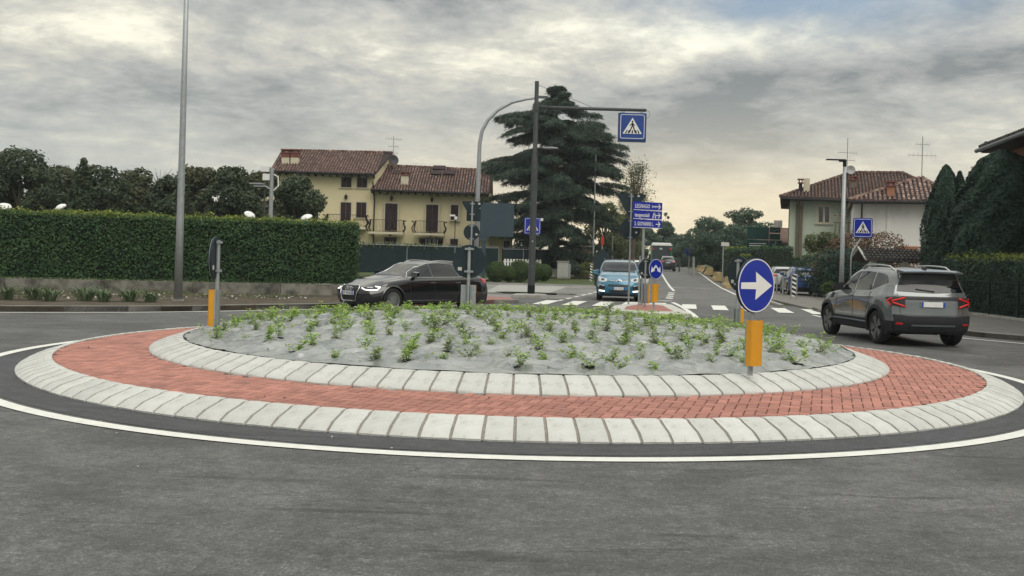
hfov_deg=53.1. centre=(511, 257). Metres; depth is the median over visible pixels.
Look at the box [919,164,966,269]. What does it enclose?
cypress tree
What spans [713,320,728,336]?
seedling
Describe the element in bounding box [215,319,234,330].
seedling
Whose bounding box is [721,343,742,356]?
seedling
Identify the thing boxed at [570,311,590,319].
seedling
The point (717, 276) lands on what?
barrier block
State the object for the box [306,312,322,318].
seedling
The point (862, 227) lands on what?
crossing sign
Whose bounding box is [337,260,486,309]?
estate car
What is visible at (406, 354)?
seedling
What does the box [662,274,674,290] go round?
road centre line
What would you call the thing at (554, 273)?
wall
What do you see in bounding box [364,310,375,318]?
seedling
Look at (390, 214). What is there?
balcony door
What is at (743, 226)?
leafy tree
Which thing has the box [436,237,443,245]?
window
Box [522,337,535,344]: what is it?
seedling
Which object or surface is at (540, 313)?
seedling
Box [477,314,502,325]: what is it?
seedling
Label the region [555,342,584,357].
seedling
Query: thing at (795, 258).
clipped hedge
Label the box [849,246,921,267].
gate shelter
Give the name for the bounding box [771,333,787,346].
seedling
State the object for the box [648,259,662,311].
fork sign
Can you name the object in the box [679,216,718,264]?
leafy tree
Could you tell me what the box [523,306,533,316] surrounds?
seedling
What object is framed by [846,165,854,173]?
satellite dish
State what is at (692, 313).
splitter line
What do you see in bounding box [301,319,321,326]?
seedling
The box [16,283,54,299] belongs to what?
sword leaf plant
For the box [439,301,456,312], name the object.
seedling
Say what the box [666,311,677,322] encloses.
seedling
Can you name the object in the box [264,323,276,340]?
seedling
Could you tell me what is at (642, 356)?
seedling
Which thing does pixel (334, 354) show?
seedling
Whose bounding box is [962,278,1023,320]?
fence
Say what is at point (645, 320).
seedling
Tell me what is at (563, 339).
seedling
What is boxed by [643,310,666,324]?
seedling
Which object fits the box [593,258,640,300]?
compact car
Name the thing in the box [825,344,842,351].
seedling
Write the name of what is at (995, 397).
kerb
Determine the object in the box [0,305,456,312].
edge line
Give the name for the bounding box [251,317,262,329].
seedling
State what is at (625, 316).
seedling
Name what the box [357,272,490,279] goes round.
yard ground
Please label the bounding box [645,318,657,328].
seedling
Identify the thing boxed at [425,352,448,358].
seedling
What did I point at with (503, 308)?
seedling
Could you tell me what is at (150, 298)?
sword leaf plant
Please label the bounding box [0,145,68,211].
evergreen tree
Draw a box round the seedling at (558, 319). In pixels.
[556,317,573,324]
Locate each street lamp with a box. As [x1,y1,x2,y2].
[474,96,548,247]
[826,159,846,281]
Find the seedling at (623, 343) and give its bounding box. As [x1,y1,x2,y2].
[610,329,635,344]
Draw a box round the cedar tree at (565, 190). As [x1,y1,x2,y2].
[480,85,631,272]
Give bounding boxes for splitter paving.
[625,304,671,310]
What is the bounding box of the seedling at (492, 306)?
[487,301,502,310]
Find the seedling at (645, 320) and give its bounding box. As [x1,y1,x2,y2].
[641,311,652,326]
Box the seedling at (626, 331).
[619,323,636,340]
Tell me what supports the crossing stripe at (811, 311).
on the circulating road at (82, 500)
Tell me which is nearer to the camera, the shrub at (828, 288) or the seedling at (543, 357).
the seedling at (543, 357)
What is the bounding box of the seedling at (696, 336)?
[687,327,707,340]
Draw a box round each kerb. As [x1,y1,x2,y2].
[0,299,518,311]
[14,326,1023,443]
[148,327,889,397]
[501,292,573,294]
[769,300,783,307]
[812,307,1023,340]
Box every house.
[262,148,521,261]
[757,220,787,245]
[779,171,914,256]
[847,176,935,267]
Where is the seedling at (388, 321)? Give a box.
[383,318,393,325]
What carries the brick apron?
on the circulating road at (82, 500)
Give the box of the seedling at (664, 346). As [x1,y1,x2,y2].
[658,341,681,354]
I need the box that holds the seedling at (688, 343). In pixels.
[680,334,697,348]
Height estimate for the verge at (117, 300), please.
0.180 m
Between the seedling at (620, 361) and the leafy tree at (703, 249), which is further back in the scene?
the leafy tree at (703, 249)
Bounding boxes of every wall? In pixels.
[0,278,339,295]
[551,269,556,276]
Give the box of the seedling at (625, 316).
[621,313,635,320]
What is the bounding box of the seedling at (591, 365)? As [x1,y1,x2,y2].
[578,352,604,367]
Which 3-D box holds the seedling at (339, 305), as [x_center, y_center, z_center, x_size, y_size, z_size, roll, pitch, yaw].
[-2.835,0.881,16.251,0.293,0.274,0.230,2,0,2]
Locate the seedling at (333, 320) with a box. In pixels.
[325,317,342,323]
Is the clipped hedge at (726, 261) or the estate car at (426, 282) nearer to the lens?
the estate car at (426, 282)
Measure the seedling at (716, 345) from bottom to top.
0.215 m
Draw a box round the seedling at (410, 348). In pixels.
[404,339,418,351]
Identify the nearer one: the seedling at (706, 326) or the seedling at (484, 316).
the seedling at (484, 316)
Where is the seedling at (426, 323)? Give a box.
[421,312,435,324]
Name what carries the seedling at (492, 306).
on the planting mound
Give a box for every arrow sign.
[208,237,222,327]
[453,245,485,309]
[639,259,650,307]
[728,257,746,324]
[736,258,773,375]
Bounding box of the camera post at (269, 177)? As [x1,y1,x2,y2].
[249,166,278,218]
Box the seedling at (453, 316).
[446,308,461,321]
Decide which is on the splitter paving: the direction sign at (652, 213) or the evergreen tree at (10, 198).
the direction sign at (652, 213)
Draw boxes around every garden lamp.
[0,203,11,209]
[55,204,65,277]
[244,211,254,217]
[301,214,311,282]
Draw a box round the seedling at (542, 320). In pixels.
[536,315,544,324]
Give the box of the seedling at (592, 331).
[583,326,602,339]
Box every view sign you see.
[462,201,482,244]
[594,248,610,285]
[617,193,645,303]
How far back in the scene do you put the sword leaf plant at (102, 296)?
26.82 m
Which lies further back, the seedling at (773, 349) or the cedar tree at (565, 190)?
the cedar tree at (565, 190)
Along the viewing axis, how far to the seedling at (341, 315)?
15.04 m
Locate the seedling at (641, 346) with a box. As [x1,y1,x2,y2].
[634,341,646,350]
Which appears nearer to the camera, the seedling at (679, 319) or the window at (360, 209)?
the seedling at (679, 319)
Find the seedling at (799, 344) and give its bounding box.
[796,340,807,347]
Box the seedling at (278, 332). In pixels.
[271,323,286,338]
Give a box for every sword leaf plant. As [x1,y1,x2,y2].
[0,285,20,299]
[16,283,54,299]
[38,288,62,300]
[67,285,103,300]
[85,288,118,301]
[116,287,147,301]
[139,291,160,302]
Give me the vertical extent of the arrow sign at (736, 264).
1.296 m
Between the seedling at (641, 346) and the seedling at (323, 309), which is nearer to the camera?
the seedling at (641, 346)
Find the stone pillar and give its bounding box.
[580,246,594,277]
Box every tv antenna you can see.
[386,136,401,154]
[838,138,854,165]
[913,136,932,175]
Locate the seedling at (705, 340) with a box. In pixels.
[696,333,711,344]
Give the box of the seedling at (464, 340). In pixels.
[458,332,479,344]
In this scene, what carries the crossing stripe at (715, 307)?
on the circulating road at (82, 500)
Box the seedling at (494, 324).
[491,316,503,331]
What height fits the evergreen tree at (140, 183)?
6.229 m
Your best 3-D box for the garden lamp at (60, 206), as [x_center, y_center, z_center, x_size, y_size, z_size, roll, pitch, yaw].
[-16.562,-0.464,37.500,0.398,3.000,0.385,2,0,0]
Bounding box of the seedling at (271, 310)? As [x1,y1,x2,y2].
[268,306,276,316]
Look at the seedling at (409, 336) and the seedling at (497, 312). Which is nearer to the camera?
the seedling at (409, 336)
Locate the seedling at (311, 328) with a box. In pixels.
[303,321,316,331]
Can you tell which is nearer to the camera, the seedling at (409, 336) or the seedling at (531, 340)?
the seedling at (531, 340)
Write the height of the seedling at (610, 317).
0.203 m
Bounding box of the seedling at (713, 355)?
[704,352,715,361]
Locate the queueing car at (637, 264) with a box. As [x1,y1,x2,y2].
[622,258,648,283]
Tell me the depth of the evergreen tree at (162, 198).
55.54 m
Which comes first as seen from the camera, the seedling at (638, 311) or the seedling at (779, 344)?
the seedling at (779, 344)
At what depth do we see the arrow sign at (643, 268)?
32.55 m
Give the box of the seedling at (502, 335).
[491,323,514,338]
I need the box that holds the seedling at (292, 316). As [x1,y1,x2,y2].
[278,303,300,320]
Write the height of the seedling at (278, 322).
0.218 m
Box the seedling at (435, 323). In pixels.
[429,311,443,330]
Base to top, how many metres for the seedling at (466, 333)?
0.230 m
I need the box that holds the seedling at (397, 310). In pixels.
[381,303,399,314]
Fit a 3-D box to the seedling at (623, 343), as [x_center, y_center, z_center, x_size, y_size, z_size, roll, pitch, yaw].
[1.357,1.031,12.777,0.350,0.281,0.227,2,0,-10]
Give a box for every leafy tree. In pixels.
[509,239,542,248]
[564,239,595,260]
[583,201,628,257]
[609,214,641,259]
[635,240,649,259]
[641,228,662,259]
[649,220,679,254]
[672,240,707,267]
[677,234,686,261]
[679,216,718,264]
[685,232,719,270]
[705,220,725,266]
[710,225,752,266]
[730,222,764,246]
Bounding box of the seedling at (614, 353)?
[604,347,622,361]
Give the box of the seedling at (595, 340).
[586,335,602,342]
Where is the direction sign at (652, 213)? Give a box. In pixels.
[632,201,661,304]
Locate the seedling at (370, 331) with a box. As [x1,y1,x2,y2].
[361,325,377,334]
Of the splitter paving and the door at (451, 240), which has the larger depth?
the door at (451, 240)
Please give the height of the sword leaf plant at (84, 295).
0.479 m
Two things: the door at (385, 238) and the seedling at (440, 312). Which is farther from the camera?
the door at (385, 238)
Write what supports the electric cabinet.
on the ground at (576, 280)
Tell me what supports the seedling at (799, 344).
on the planting mound
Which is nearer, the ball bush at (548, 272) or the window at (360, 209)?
the ball bush at (548, 272)
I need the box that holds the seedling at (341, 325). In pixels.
[331,320,346,330]
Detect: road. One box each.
[0,298,1023,575]
[557,267,777,307]
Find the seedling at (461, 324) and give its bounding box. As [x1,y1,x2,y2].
[455,318,465,332]
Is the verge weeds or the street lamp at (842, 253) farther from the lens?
the street lamp at (842, 253)
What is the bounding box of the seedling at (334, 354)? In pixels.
[331,348,340,357]
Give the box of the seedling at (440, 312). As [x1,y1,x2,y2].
[432,309,449,315]
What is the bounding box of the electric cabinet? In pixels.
[557,261,570,278]
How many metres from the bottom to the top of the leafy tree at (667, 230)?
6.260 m
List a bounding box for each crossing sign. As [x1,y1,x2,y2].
[524,217,542,233]
[850,218,872,277]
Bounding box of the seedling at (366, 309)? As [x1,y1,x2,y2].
[355,308,367,316]
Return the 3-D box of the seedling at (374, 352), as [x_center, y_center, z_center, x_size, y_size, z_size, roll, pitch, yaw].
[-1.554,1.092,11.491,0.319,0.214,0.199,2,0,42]
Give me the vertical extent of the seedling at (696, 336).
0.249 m
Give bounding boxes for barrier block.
[701,266,708,272]
[704,267,713,274]
[711,272,724,281]
[722,276,732,288]
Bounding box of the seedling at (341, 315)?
[336,310,347,318]
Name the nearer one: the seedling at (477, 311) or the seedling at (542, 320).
the seedling at (542, 320)
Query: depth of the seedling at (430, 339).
12.40 m
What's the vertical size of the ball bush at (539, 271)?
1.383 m
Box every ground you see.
[1,265,788,305]
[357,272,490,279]
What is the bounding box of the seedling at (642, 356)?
[633,351,646,359]
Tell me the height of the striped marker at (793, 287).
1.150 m
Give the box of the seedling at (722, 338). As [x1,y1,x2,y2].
[712,329,727,342]
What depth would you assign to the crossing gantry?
42.29 m
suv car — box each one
[658,256,675,270]
[820,264,969,344]
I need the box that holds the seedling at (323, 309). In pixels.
[316,300,329,312]
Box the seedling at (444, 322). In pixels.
[436,316,453,324]
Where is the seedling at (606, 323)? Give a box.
[595,319,612,330]
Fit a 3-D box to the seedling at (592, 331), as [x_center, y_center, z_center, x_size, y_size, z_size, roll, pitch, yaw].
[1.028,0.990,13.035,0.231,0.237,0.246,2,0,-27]
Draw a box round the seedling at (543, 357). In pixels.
[537,351,548,359]
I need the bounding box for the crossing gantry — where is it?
[527,81,649,293]
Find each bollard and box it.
[776,274,777,293]
[782,275,783,295]
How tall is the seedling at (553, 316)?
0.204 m
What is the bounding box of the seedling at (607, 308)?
[602,301,614,314]
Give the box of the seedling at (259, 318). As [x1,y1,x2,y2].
[255,309,266,319]
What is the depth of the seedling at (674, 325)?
14.43 m
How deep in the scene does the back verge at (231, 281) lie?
51.37 m
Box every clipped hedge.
[0,205,364,284]
[712,246,746,276]
[728,244,793,266]
[740,254,814,266]
[939,249,1023,316]
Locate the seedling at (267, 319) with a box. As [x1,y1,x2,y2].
[256,309,282,320]
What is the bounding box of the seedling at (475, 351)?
[453,348,483,356]
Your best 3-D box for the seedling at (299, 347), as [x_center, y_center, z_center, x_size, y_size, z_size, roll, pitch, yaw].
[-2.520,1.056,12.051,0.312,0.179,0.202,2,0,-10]
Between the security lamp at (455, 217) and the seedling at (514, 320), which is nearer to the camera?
the seedling at (514, 320)
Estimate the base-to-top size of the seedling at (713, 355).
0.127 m
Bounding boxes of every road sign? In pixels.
[685,248,693,273]
[721,241,728,285]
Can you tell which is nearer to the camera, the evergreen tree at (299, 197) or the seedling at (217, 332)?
the seedling at (217, 332)
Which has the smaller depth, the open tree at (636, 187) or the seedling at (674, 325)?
the seedling at (674, 325)
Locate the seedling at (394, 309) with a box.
[387,305,404,313]
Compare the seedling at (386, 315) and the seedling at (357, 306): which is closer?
the seedling at (386, 315)
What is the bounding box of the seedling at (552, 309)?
[551,307,560,317]
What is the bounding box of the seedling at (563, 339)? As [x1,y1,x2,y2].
[557,331,576,342]
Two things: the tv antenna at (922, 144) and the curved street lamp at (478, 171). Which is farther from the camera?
the tv antenna at (922, 144)
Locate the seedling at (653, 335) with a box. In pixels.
[647,327,666,343]
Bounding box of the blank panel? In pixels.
[479,203,513,278]
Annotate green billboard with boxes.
[747,227,781,247]
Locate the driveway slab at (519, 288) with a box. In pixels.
[487,285,564,292]
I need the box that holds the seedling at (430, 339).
[424,331,439,342]
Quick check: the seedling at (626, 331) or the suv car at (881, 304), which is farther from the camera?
the suv car at (881, 304)
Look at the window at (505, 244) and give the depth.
85.95 m
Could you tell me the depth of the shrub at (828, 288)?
46.81 m
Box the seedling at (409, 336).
[399,332,419,340]
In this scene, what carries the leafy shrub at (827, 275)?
on the parking pavement at (805, 300)
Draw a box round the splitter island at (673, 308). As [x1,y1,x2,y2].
[610,303,691,317]
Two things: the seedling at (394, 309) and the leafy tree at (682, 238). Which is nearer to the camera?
the seedling at (394, 309)
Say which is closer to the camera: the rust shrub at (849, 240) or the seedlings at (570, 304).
the seedlings at (570, 304)
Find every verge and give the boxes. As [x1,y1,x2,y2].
[0,290,378,311]
[57,277,344,283]
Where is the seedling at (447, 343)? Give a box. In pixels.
[440,333,459,351]
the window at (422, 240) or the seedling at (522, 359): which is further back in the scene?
the window at (422, 240)
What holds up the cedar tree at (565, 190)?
on the ground at (576, 280)
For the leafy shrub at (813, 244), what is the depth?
53.79 m
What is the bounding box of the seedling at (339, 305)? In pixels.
[324,304,341,314]
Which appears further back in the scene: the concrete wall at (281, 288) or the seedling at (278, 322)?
the concrete wall at (281, 288)
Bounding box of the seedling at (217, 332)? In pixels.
[205,326,229,338]
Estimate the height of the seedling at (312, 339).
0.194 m
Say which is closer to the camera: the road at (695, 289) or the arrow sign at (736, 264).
the arrow sign at (736, 264)
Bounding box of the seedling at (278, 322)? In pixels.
[273,316,282,326]
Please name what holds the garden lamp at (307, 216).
on the yard ground at (364, 274)
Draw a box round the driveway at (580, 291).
[293,282,596,299]
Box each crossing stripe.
[534,300,559,303]
[563,301,586,304]
[592,302,612,305]
[682,304,696,308]
[711,305,727,309]
[772,308,793,312]
[802,309,820,313]
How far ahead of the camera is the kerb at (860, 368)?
11.05 m
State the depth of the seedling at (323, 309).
17.40 m
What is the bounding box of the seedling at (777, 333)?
[764,329,784,336]
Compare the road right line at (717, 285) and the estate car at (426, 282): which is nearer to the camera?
the estate car at (426, 282)
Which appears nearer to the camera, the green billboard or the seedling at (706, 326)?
the seedling at (706, 326)
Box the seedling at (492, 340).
[486,336,498,344]
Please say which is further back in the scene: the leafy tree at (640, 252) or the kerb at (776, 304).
the leafy tree at (640, 252)
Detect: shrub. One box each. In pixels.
[573,262,593,276]
[792,246,887,296]
[801,231,838,282]
[811,230,919,283]
[820,281,838,295]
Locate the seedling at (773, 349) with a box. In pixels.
[762,345,784,352]
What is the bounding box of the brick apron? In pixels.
[52,327,986,421]
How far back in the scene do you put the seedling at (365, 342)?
12.15 m
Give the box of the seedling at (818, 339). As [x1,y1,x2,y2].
[815,335,834,343]
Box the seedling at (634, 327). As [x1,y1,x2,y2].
[630,321,643,332]
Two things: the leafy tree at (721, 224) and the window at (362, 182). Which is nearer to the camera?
the window at (362, 182)
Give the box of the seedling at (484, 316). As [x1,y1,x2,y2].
[470,310,492,318]
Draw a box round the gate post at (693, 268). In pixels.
[692,257,694,275]
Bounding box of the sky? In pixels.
[0,0,1023,256]
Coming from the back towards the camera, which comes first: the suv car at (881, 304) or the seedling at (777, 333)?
the suv car at (881, 304)
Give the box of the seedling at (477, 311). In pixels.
[466,306,485,317]
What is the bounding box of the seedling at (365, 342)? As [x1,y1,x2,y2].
[355,334,375,347]
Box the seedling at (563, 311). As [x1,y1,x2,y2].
[560,308,580,315]
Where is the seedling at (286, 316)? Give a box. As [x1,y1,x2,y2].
[275,310,288,321]
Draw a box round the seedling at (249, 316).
[246,310,259,323]
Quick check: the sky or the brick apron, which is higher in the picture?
the sky
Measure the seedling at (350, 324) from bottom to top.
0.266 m
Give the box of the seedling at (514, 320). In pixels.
[510,317,531,327]
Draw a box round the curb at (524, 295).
[511,293,547,298]
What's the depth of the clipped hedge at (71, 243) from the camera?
33.58 m
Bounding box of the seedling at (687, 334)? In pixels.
[670,329,690,340]
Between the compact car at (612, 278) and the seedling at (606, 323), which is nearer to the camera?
the seedling at (606, 323)
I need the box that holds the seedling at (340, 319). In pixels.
[330,315,351,324]
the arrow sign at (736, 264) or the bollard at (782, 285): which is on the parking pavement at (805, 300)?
the bollard at (782, 285)
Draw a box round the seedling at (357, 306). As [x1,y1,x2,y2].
[348,305,365,311]
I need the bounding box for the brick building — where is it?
[974,128,1023,155]
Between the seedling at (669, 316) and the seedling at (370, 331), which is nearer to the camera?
the seedling at (370, 331)
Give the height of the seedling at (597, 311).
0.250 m
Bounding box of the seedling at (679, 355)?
[669,343,692,358]
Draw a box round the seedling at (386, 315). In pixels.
[382,311,404,319]
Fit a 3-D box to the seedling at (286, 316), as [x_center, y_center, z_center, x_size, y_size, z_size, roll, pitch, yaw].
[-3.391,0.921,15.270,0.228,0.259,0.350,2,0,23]
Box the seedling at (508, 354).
[503,349,520,356]
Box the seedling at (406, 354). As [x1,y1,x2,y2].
[400,348,411,359]
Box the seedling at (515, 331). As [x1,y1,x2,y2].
[508,319,526,332]
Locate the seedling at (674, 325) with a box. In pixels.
[660,320,680,329]
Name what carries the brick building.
on the pavement at (989, 324)
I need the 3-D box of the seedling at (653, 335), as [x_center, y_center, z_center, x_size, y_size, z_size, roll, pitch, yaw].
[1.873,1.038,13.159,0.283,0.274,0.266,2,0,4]
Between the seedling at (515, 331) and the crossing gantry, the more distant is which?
the crossing gantry
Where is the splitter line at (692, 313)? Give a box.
[671,302,697,318]
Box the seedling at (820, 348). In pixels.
[808,341,829,353]
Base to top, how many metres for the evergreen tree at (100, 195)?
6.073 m
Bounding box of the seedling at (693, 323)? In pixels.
[684,320,699,328]
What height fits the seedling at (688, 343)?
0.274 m
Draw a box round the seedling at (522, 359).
[513,346,530,366]
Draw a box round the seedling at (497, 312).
[492,310,502,316]
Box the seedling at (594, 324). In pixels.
[588,318,607,328]
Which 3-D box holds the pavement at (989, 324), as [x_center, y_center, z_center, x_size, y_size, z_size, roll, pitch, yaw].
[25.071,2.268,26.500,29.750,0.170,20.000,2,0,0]
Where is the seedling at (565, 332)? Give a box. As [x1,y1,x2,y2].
[550,328,576,337]
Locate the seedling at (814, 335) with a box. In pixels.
[805,331,826,338]
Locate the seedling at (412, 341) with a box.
[400,332,422,349]
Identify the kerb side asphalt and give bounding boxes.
[0,344,1023,455]
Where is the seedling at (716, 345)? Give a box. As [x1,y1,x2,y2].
[713,340,721,351]
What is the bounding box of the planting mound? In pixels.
[183,309,855,375]
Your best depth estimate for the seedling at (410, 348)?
11.86 m
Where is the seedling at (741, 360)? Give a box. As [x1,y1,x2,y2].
[734,351,743,362]
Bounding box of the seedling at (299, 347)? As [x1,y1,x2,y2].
[286,340,310,351]
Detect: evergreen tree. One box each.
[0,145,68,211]
[0,152,24,205]
[26,164,74,211]
[65,164,134,216]
[75,157,92,211]
[112,167,153,213]
[135,174,203,216]
[177,163,221,215]
[197,165,263,222]
[246,170,279,215]
[261,173,331,222]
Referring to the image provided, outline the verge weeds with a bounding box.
[0,285,315,298]
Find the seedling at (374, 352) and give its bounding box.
[361,346,383,360]
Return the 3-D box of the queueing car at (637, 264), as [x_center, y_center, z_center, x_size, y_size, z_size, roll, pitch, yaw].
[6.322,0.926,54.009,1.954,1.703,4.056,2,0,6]
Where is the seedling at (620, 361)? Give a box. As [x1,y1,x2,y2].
[605,354,634,366]
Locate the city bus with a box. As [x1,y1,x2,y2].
[651,243,671,269]
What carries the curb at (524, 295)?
on the ground at (576, 280)
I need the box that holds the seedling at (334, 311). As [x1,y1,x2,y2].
[327,307,350,316]
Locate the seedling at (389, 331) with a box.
[383,325,395,334]
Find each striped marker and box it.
[590,264,592,281]
[790,274,797,298]
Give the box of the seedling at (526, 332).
[515,322,538,336]
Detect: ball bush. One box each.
[486,261,506,281]
[504,265,516,281]
[510,259,527,281]
[526,262,544,281]
[538,264,552,281]
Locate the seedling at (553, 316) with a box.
[547,311,560,319]
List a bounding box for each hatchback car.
[770,266,790,287]
[780,267,820,295]
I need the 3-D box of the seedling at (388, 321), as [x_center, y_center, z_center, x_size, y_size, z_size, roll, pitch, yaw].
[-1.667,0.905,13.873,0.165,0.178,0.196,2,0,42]
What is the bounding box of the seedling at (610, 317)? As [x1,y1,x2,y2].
[603,312,612,320]
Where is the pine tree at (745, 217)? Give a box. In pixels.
[721,207,773,234]
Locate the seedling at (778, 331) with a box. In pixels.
[766,324,785,335]
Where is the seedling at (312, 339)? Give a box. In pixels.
[307,333,320,344]
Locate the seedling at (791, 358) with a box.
[779,349,808,363]
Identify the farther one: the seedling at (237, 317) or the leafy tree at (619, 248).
the leafy tree at (619, 248)
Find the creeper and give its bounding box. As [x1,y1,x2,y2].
[358,241,462,248]
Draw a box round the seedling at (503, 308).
[500,302,511,310]
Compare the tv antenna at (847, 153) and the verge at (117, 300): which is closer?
the verge at (117, 300)
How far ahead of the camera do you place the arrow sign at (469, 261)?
18.40 m
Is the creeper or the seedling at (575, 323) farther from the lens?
the creeper
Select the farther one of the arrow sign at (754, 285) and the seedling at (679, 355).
the seedling at (679, 355)
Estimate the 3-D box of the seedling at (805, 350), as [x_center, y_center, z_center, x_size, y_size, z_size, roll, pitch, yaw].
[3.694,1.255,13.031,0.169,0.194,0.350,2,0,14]
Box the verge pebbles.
[3,289,313,298]
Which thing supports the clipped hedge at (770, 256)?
on the ground at (576, 280)
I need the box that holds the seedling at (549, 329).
[534,320,555,331]
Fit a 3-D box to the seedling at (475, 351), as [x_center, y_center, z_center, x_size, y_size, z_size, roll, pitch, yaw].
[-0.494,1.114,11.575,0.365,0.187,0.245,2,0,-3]
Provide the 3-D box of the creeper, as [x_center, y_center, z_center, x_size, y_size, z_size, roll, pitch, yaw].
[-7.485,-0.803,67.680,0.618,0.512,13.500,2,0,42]
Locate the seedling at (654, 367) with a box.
[647,361,658,370]
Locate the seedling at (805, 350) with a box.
[800,348,808,356]
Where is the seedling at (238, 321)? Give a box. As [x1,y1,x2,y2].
[228,319,247,327]
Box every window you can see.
[339,176,352,188]
[354,201,367,218]
[356,176,368,188]
[418,237,427,245]
[426,237,437,245]
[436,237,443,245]
[448,204,459,220]
[502,240,510,248]
[815,204,832,224]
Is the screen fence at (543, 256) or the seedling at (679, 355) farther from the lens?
the screen fence at (543, 256)
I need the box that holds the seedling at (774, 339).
[763,334,786,349]
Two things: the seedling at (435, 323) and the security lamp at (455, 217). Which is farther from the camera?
the security lamp at (455, 217)
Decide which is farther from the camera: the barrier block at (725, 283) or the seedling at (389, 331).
the barrier block at (725, 283)
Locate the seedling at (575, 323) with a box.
[570,319,579,330]
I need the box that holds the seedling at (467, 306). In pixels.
[460,301,472,313]
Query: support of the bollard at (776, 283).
on the parking pavement at (805, 300)
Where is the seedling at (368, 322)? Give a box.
[364,319,376,330]
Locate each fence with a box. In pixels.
[357,242,498,272]
[502,247,580,272]
[503,259,540,265]
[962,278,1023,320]
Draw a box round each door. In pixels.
[339,201,351,221]
[383,202,398,230]
[383,236,397,244]
[424,203,439,232]
[449,238,458,245]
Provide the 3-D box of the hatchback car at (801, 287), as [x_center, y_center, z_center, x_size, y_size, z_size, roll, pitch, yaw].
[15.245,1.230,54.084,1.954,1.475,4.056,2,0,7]
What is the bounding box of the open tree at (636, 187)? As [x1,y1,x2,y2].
[613,155,657,259]
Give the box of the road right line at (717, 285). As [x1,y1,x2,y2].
[698,272,735,294]
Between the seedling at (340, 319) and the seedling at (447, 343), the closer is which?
the seedling at (447, 343)
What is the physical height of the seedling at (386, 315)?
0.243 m
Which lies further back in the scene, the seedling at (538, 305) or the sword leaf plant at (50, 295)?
the sword leaf plant at (50, 295)
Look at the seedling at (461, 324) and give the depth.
13.19 m
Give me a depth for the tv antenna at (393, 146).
90.18 m
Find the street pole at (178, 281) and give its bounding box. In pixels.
[172,0,188,300]
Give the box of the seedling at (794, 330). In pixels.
[776,324,799,334]
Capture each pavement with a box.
[410,297,512,305]
[772,290,824,309]
[812,307,1023,340]
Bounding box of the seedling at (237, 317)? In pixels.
[227,314,245,321]
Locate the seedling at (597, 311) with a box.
[582,305,601,317]
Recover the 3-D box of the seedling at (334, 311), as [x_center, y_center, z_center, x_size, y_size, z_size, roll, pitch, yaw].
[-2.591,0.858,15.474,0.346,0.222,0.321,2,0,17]
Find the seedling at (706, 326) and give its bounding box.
[700,319,720,328]
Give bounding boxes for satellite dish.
[389,155,398,170]
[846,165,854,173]
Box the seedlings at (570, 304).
[275,300,744,327]
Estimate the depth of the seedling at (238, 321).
14.81 m
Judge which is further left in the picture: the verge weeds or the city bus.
the verge weeds
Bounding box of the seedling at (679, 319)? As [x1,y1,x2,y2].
[672,316,684,324]
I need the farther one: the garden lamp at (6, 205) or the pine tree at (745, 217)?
the pine tree at (745, 217)
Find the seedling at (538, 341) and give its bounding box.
[530,331,549,348]
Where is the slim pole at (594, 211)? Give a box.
[587,144,596,278]
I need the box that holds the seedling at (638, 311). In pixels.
[629,309,641,316]
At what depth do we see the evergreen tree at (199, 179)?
57.49 m
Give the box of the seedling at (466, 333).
[458,326,475,338]
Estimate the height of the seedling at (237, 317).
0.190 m
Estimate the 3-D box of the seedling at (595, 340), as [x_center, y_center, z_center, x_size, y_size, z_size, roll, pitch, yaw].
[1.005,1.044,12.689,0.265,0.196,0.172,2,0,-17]
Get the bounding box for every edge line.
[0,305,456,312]
[0,340,1023,460]
[813,315,1023,343]
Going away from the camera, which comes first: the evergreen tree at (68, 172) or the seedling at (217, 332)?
the seedling at (217, 332)
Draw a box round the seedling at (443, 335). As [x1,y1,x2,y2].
[429,328,449,337]
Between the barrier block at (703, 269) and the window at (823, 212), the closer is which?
the window at (823, 212)
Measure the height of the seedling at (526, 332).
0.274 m
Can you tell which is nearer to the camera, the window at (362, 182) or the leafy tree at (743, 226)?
the window at (362, 182)
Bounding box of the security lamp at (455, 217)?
[450,215,456,245]
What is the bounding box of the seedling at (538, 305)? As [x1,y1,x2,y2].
[537,303,546,311]
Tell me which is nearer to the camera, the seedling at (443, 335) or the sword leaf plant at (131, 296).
the seedling at (443, 335)
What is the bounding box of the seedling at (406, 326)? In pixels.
[400,319,412,329]
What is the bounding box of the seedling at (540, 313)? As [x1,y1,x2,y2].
[532,307,547,320]
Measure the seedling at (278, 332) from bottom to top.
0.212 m
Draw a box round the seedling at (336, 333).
[331,328,341,338]
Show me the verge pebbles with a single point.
(164, 296)
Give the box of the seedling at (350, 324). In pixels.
[340,315,356,329]
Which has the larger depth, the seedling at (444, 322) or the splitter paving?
the splitter paving
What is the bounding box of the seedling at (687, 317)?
[681,313,692,323]
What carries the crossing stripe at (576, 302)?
on the circulating road at (82, 500)
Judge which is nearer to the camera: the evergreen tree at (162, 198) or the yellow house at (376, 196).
the evergreen tree at (162, 198)
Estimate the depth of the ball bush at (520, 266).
65.51 m

